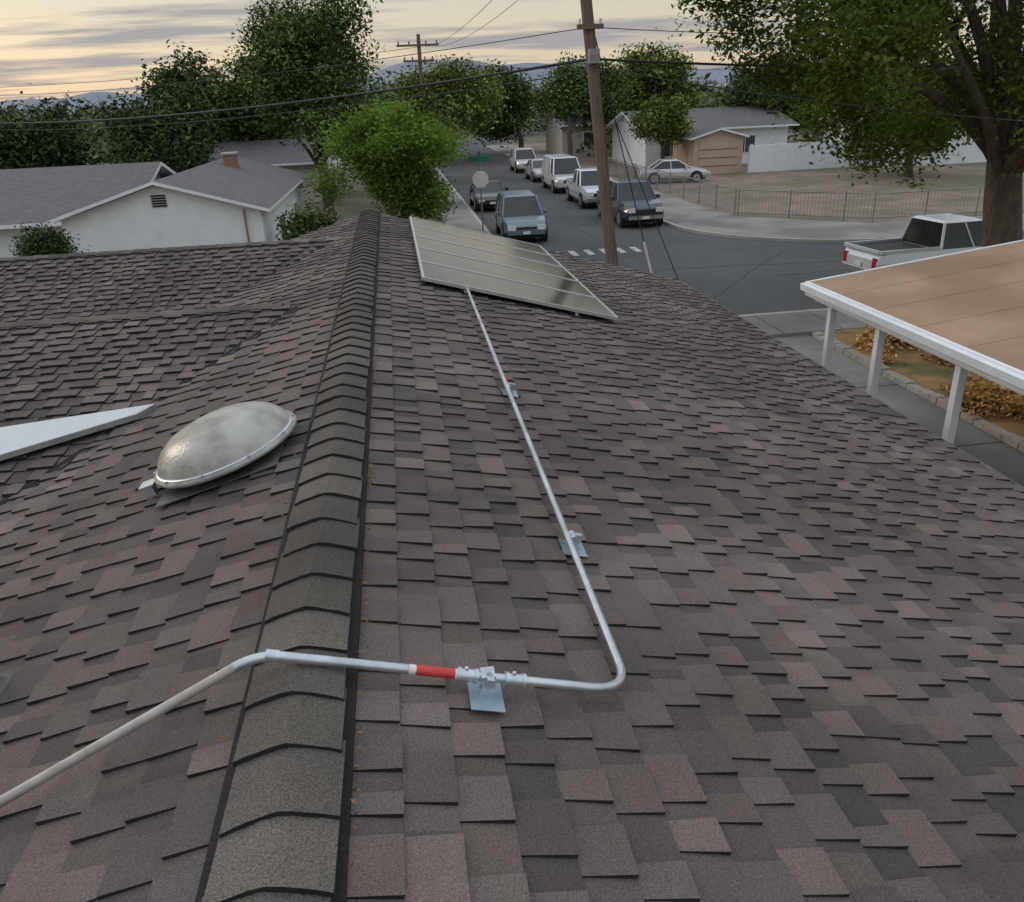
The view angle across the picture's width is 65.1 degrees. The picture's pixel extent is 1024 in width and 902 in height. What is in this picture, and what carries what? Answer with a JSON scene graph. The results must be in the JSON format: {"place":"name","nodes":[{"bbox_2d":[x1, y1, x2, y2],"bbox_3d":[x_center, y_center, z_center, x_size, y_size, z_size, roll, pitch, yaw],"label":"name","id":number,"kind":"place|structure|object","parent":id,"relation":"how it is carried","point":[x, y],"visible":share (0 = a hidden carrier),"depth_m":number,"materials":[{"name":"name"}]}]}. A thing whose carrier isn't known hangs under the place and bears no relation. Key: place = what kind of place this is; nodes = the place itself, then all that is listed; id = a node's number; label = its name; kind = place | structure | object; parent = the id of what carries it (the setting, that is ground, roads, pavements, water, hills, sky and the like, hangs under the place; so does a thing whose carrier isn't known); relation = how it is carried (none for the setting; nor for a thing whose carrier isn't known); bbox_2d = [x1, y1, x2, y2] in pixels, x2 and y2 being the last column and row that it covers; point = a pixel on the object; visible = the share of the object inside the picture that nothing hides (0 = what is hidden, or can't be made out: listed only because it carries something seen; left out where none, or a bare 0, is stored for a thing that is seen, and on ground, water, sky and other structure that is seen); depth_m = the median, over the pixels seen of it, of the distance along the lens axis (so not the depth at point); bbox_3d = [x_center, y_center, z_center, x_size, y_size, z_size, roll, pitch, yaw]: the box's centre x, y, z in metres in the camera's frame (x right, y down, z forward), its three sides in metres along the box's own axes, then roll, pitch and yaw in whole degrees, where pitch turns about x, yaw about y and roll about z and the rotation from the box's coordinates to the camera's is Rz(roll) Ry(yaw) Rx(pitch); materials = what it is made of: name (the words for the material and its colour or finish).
{"place":"outdoors","nodes":[
{"label":"outdoors","id":0,"kind":"place"},
{"bbox_2d":[0,162,175,257],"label":"wing","id":1,"kind":"structure","parent":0,"point":[37,196],"depth_m":26.59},
{"bbox_2d":[0,240,336,322],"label":"wing roof shingles","id":2,"kind":"object","parent":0,"point":[67,287],"visible":0.91,"depth_m":10.15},
{"bbox_2d":[0,237,342,261],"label":"wing ridge cap","id":3,"kind":"object","parent":2,"relation":"on","point":[152,250],"visible":1,"depth_m":10.97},
{"bbox_2d":[304,159,443,223],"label":"front yard","id":4,"kind":"structure","parent":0,"point":[357,203],"depth_m":49.31,"materials":[{"name":"green plant"}]},
{"bbox_2d":[7,221,92,256],"bbox_3d":[-10.860,-4.599,18.870,2.061,1.510,2.062,-5,24,-7],"label":"round shrub","id":5,"kind":"object","parent":4,"relation":"on","point":[42,242],"visible":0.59,"depth_m":18.45,"materials":[{"name":"green plant"}]},
{"bbox_2d":[84,77,244,172],"bbox_3d":[-16.528,-13.956,38.395,6.789,7.140,8.947,-18,28,-31],"label":"yard tree","id":6,"kind":"object","parent":4,"relation":"on","point":[177,147],"visible":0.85,"depth_m":37.00,"materials":[{"name":"green plant"}]},
{"bbox_2d":[181,46,304,142],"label":"yard tree","id":7,"kind":"object","parent":4,"relation":"on","point":[223,96],"visible":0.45,"depth_m":51.45,"materials":[{"name":"green plant"}]},
{"bbox_2d":[224,0,385,223],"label":"tall tree","id":8,"kind":"object","parent":4,"relation":"on","point":[286,40],"visible":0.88,"depth_m":36.65,"materials":[{"name":"green plant"}]},
{"bbox_2d":[275,200,340,247],"bbox_3d":[-6.000,-6.565,24.854,2.244,2.300,2.851,20,32,41],"label":"shrub","id":9,"kind":"object","parent":4,"relation":"on","point":[306,224],"visible":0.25,"depth_m":24.42,"materials":[{"name":"green plant"}]},
{"bbox_2d":[297,84,472,221],"bbox_3d":[-5.379,-12.015,33.909,7.684,6.241,6.560,-5,24,-7],"label":"bright tree","id":10,"kind":"object","parent":4,"relation":"on","point":[395,173],"visible":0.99,"depth_m":32.81,"materials":[{"name":"green plant"}]},
{"bbox_2d":[344,81,455,176],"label":"street tree","id":11,"kind":"object","parent":4,"relation":"on","point":[421,103],"visible":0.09,"depth_m":45.18,"materials":[{"name":"green plant"}]},
{"bbox_2d":[65,90,822,163],"bbox_3d":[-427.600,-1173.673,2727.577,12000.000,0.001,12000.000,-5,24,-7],"label":"ground","id":12,"kind":"structure","parent":0,"point":[537,139],"depth_m":121.64,"materials":[{"name":"soil"}]},
{"bbox_2d":[0,83,102,169],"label":"yard tree","id":13,"kind":"object","parent":12,"relation":"on","point":[28,146],"visible":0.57,"depth_m":39.24,"materials":[{"name":"green plant"}]},
{"bbox_2d":[46,157,307,252],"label":"gable wing","id":14,"kind":"structure","parent":12,"relation":"on","point":[207,203],"depth_m":23.24,"materials":[{"name":"white paint"}]},
{"bbox_2d":[150,195,298,239],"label":"windows","id":15,"kind":"structure","parent":14,"relation":"attached to","point":[295,207],"depth_m":26.68,"materials":[{"name":"white paint"}]},
{"bbox_2d":[220,152,238,167],"bbox_3d":[-10.576,-10.800,30.270,0.550,0.870,0.600,-5,24,-7],"label":"chimney","id":16,"kind":"object","parent":14,"relation":"on","point":[230,159],"visible":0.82,"depth_m":29.99,"materials":[{"name":"brick"}]},
{"bbox_2d":[243,208,249,241],"bbox_3d":[-7.689,-5.626,23.769,0.055,3.000,0.055,4,24,14],"label":"downpipe","id":17,"kind":"object","parent":14,"relation":"attached to","point":[246,226],"visible":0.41,"depth_m":23.33,"materials":[{"name":"metal"}]},
{"bbox_2d":[131,39,232,142],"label":"yard tree","id":18,"kind":"object","parent":12,"relation":"on","point":[174,75],"visible":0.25,"depth_m":59.78,"materials":[{"name":"green plant"}]},
{"bbox_2d":[199,138,328,202],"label":"cream house","id":19,"kind":"structure","parent":12,"relation":"on","point":[289,155],"depth_m":50.51,"materials":[{"name":"paint"}]},
{"bbox_2d":[325,120,360,167],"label":"white house","id":20,"kind":"structure","parent":12,"relation":"on","point":[334,162],"depth_m":77.68,"materials":[{"name":"paint"}]},
{"bbox_2d":[396,34,438,107],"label":"utility pole","id":21,"kind":"object","parent":12,"relation":"on","point":[419,45],"visible":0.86,"depth_m":57.09,"materials":[{"name":"brown wood"}]},
{"bbox_2d":[381,53,506,172],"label":"street tree","id":22,"kind":"object","parent":12,"relation":"on","point":[464,107],"visible":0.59,"depth_m":58.99,"materials":[{"name":"green plant"}]},
{"bbox_2d":[385,55,517,135],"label":"street tree","id":23,"kind":"object","parent":12,"relation":"on","point":[502,99],"visible":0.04,"depth_m":77.39,"materials":[{"name":"green plant"}]},
{"bbox_2d":[0,68,941,164],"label":"distant trees","id":24,"kind":"object","parent":12,"relation":"on","point":[706,91],"visible":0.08,"depth_m":91.73,"materials":[{"name":"green plant"}]},
{"bbox_2d":[1,61,979,131],"bbox_3d":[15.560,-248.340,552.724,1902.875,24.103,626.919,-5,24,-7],"label":"background trees","id":25,"kind":"object","parent":12,"relation":"on","point":[376,86],"visible":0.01,"depth_m":407.66,"materials":[{"name":"green plant"}]},
{"bbox_2d":[540,113,612,154],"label":"cream house","id":26,"kind":"structure","parent":12,"relation":"on","point":[556,140],"depth_m":80.52,"materials":[{"name":"paint"}]},
{"bbox_2d":[605,105,798,167],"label":"white bungalow","id":27,"kind":"object","parent":12,"relation":"on","point":[754,123],"visible":0.5,"depth_m":63.33,"materials":[{"name":"paint"}]},
{"bbox_2d":[820,98,986,167],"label":"white house","id":28,"kind":"structure","parent":12,"relation":"on","point":[972,153],"depth_m":56.45,"materials":[{"name":"paint"}]},
{"bbox_2d":[812,331,1023,452],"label":"stone planter edging","id":29,"kind":"object","parent":12,"relation":"on","point":[1013,440],"visible":0.74,"depth_m":15.23,"materials":[{"name":"beige stone"}]},
{"bbox_2d":[821,328,1023,437],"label":"planting bed","id":30,"kind":"object","parent":12,"relation":"on","point":[922,372],"visible":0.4,"depth_m":16.60,"materials":[{"name":"brown soil"}]},
{"bbox_2d":[655,0,1023,246],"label":"shade tree","id":31,"kind":"object","parent":30,"relation":"on","point":[904,31],"visible":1,"depth_m":18.23,"materials":[{"name":"green plant"}]},
{"bbox_2d":[853,324,1023,421],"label":"dry grass planting","id":32,"kind":"object","parent":30,"relation":"on","point":[977,397],"visible":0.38,"depth_m":14.52,"materials":[{"name":"yellow"}]},
{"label":"walls","id":33,"kind":"object","parent":12,"relation":"on","visible":0},
{"bbox_2d":[0,304,301,501],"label":"wing roof shingles","id":34,"kind":"object","parent":33,"relation":"attached to","point":[49,372],"visible":0.92,"depth_m":6.71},
{"bbox_2d":[0,404,155,460],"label":"solar panel","id":35,"kind":"object","parent":34,"relation":"on","point":[19,439],"visible":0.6,"depth_m":5.66,"materials":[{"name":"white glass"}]},
{"bbox_2d":[0,303,283,328],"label":"wing ridge cap","id":36,"kind":"object","parent":34,"relation":"on","point":[128,316],"visible":1,"depth_m":7.58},
{"bbox_2d":[681,281,1023,487],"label":"fascia and gutter","id":37,"kind":"structure","parent":33,"relation":"attached to","point":[961,450],"depth_m":8.10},
{"bbox_2d":[0,215,358,901],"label":"roof shingles","id":38,"kind":"object","parent":37,"relation":"on","point":[123,600],"visible":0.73,"depth_m":3.10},
{"bbox_2d":[0,672,12,694],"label":"plumbing vent pipe","id":39,"kind":"object","parent":38,"relation":"on","point":[5,678],"visible":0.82,"depth_m":2.98,"materials":[{"name":"grey metal"}]},
{"bbox_2d":[0,241,332,505],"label":"valley lining","id":40,"kind":"object","parent":38,"relation":"on","point":[33,483],"visible":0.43,"depth_m":6.42,"materials":[{"name":"grey metal"}]},
{"bbox_2d":[138,401,296,507],"bbox_3d":[-1.573,-0.029,4.342,0.830,0.394,0.804,-5,24,-7],"label":"dome skylight","id":41,"kind":"object","parent":38,"relation":"on","point":[218,447],"visible":1,"depth_m":4.11},
{"bbox_2d":[195,208,380,901],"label":"ridge cap","id":42,"kind":"object","parent":38,"relation":"on","point":[281,828],"visible":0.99,"depth_m":2.40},
{"bbox_2d":[347,214,1023,901],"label":"roof shingles","id":43,"kind":"object","parent":37,"relation":"on","point":[743,560],"visible":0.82,"depth_m":3.32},
{"bbox_2d":[0,287,625,807],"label":"electrical conduit","id":44,"kind":"object","parent":43,"relation":"on","point":[486,693],"visible":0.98,"depth_m":2.51,"materials":[{"name":"metal"}]},
{"bbox_2d":[409,216,618,320],"bbox_3d":[-0.240,-2.624,10.941,2.128,0.628,5.090,-5,24,-7],"label":"solar array","id":45,"kind":"object","parent":43,"relation":"on","point":[462,259],"visible":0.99,"depth_m":10.10,"materials":[{"name":"grey glass"}]},
{"bbox_2d":[220,242,930,901],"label":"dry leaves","id":46,"kind":"object","parent":43,"relation":"on","point":[366,612],"visible":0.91,"depth_m":2.75,"materials":[{"name":"brown plant"}]},
{"bbox_2d":[0,59,889,118],"bbox_3d":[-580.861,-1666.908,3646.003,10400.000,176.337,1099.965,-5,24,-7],"label":"hills","id":47,"kind":"structure","parent":0,"point":[92,97],"depth_m":3754.46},
{"bbox_2d":[431,165,490,233],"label":"sidewalk","id":48,"kind":"structure","parent":0,"point":[465,216],"depth_m":41.60,"materials":[{"name":"concrete"}]},
{"bbox_2d":[468,151,490,229],"bbox_3d":[-1.390,-11.651,36.022,0.757,3.410,0.683,13,28,31],"label":"stop sign","id":49,"kind":"object","parent":48,"relation":"on","point":[480,179],"visible":1,"depth_m":35.73,"materials":[{"name":"metal"}]},
{"bbox_2d":[0,0,1023,100],"label":"sky","id":50,"kind":"structure","parent":0,"point":[43,43],"materials":[{"name":"grey"}]},
{"bbox_2d":[437,131,1023,314],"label":"road","id":51,"kind":"structure","parent":0,"point":[763,289],"depth_m":30.45,"materials":[{"name":"grey asphalt"}]},
{"bbox_2d":[469,179,507,210],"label":"parked car","id":52,"kind":"object","parent":51,"relation":"on","point":[492,188],"visible":0.58,"depth_m":44.23,"materials":[{"name":"paint"}]},
{"bbox_2d":[495,190,547,240],"bbox_3d":[0.347,-10.297,35.227,2.260,1.820,4.787,-5,24,-5],"label":"suv","id":53,"kind":"object","parent":51,"relation":"on","point":[519,214],"visible":0.93,"depth_m":34.30,"materials":[{"name":"paint"}]},
{"bbox_2d":[509,147,538,172],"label":"suv","id":54,"kind":"object","parent":51,"relation":"on","point":[520,157],"visible":0.66,"depth_m":65.98,"materials":[{"name":"paint"}]},
{"bbox_2d":[524,158,542,181],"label":"parked car","id":55,"kind":"object","parent":51,"relation":"on","point":[532,170],"visible":0.53,"depth_m":58.26,"materials":[{"name":"paint"}]},
{"bbox_2d":[541,154,579,192],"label":"van","id":56,"kind":"object","parent":51,"relation":"on","point":[557,169],"visible":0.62,"depth_m":50.76,"materials":[{"name":"paint"}]},
{"bbox_2d":[565,168,611,208],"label":"pickup truck","id":57,"kind":"object","parent":51,"relation":"on","point":[582,188],"visible":0.59,"depth_m":43.73,"materials":[{"name":"paint"}]},
{"bbox_2d":[568,247,640,255],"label":"crosswalk markings","id":58,"kind":"object","parent":51,"relation":"on","point":[589,252],"visible":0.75,"depth_m":31.25,"materials":[{"name":"paint"}]},
{"bbox_2d":[577,0,677,279],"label":"utility pole","id":59,"kind":"object","parent":51,"relation":"on","point":[588,26],"visible":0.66,"depth_m":19.02,"materials":[{"name":"brown wood"}]},
{"bbox_2d":[0,0,1023,129],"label":"overhead wires","id":60,"kind":"object","parent":59,"relation":"attached to","point":[492,74],"visible":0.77,"depth_m":21.39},
{"bbox_2d":[596,178,663,227],"bbox_3d":[5.562,-11.893,38.218,2.320,1.920,5.587,-5,24,-7],"label":"pickup truck","id":61,"kind":"object","parent":51,"relation":"on","point":[624,211],"visible":0.81,"depth_m":36.73,"materials":[{"name":"paint"}]},
{"bbox_2d":[484,169,843,297],"bbox_3d":[7.742,-12.004,40.461,32.618,0.001,62.114,-24,31,-39],"label":"road crack sealing","id":62,"kind":"object","parent":51,"relation":"on","point":[682,268],"visible":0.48,"depth_m":27.77,"materials":[{"name":"black asphalt"}]},
{"bbox_2d":[841,213,981,272],"bbox_3d":[12.988,-6.094,24.281,5.587,1.920,2.320,-7,24,-10],"label":"pickup truck","id":63,"kind":"object","parent":51,"relation":"on","point":[927,236],"visible":0.38,"depth_m":23.46,"materials":[{"name":"paint"}]},
{"bbox_2d":[486,144,1023,242],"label":"sidewalk","id":64,"kind":"structure","parent":0,"point":[683,215],"depth_m":34.16,"materials":[{"name":"concrete"}]},
{"bbox_2d":[467,58,540,147],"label":"street tree","id":65,"kind":"object","parent":64,"relation":"on","point":[513,120],"visible":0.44,"depth_m":85.86,"materials":[{"name":"green plant"}]},
{"bbox_2d":[525,51,636,155],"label":"street tree","id":66,"kind":"object","parent":64,"relation":"on","point":[566,98],"visible":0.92,"depth_m":68.52,"materials":[{"name":"green plant"}]},
{"bbox_2d":[513,129,1023,222],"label":"dirt yard","id":67,"kind":"structure","parent":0,"point":[829,180],"depth_m":45.49,"materials":[{"name":"beige soil"}]},
{"bbox_2d":[608,39,706,114],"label":"street tree","id":68,"kind":"object","parent":67,"relation":"on","point":[647,86],"visible":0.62,"depth_m":74.09,"materials":[{"name":"green plant"}]},
{"bbox_2d":[619,88,697,158],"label":"yard tree","id":69,"kind":"object","parent":67,"relation":"on","point":[664,122],"visible":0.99,"depth_m":56.62,"materials":[{"name":"green plant"}]},
{"bbox_2d":[637,158,710,183],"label":"parked car","id":70,"kind":"object","parent":67,"relation":"on","point":[676,166],"visible":0.63,"depth_m":51.82,"materials":[{"name":"paint"}]},
{"bbox_2d":[672,126,749,173],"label":"garage","id":71,"kind":"structure","parent":67,"relation":"on","point":[713,150],"depth_m":56.51,"materials":[{"name":"beige paint"}]},
{"bbox_2d":[703,46,845,139],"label":"yard tree","id":72,"kind":"object","parent":67,"relation":"on","point":[736,98],"visible":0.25,"depth_m":66.28,"materials":[{"name":"green plant"}]},
{"bbox_2d":[747,140,870,172],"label":"garden wall","id":73,"kind":"structure","parent":67,"relation":"on","point":[777,157],"depth_m":56.86,"materials":[{"name":"white paint"}]},
{"bbox_2d":[608,158,1023,221],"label":"yard fence","id":74,"kind":"object","parent":67,"relation":"on","point":[680,178],"visible":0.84,"depth_m":37.06,"materials":[{"name":"metal"}]},
{"bbox_2d":[831,53,979,176],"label":"yard tree","id":75,"kind":"object","parent":67,"relation":"on","point":[910,167],"visible":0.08,"depth_m":48.43,"materials":[{"name":"green plant"}]},
{"bbox_2d":[738,308,869,337],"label":"sidewalk","id":76,"kind":"structure","parent":0,"point":[792,323],"depth_m":20.26,"materials":[{"name":"concrete"}]},
{"bbox_2d":[776,335,1023,486],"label":"driveway","id":77,"kind":"structure","parent":0,"point":[1003,458],"depth_m":14.69,"materials":[{"name":"concrete"}]},
{"bbox_2d":[800,240,1023,444],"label":"patio cover","id":78,"kind":"object","parent":77,"relation":"on","point":[963,311],"visible":0.81,"depth_m":10.76,"materials":[{"name":"beige metal"}]}
]}

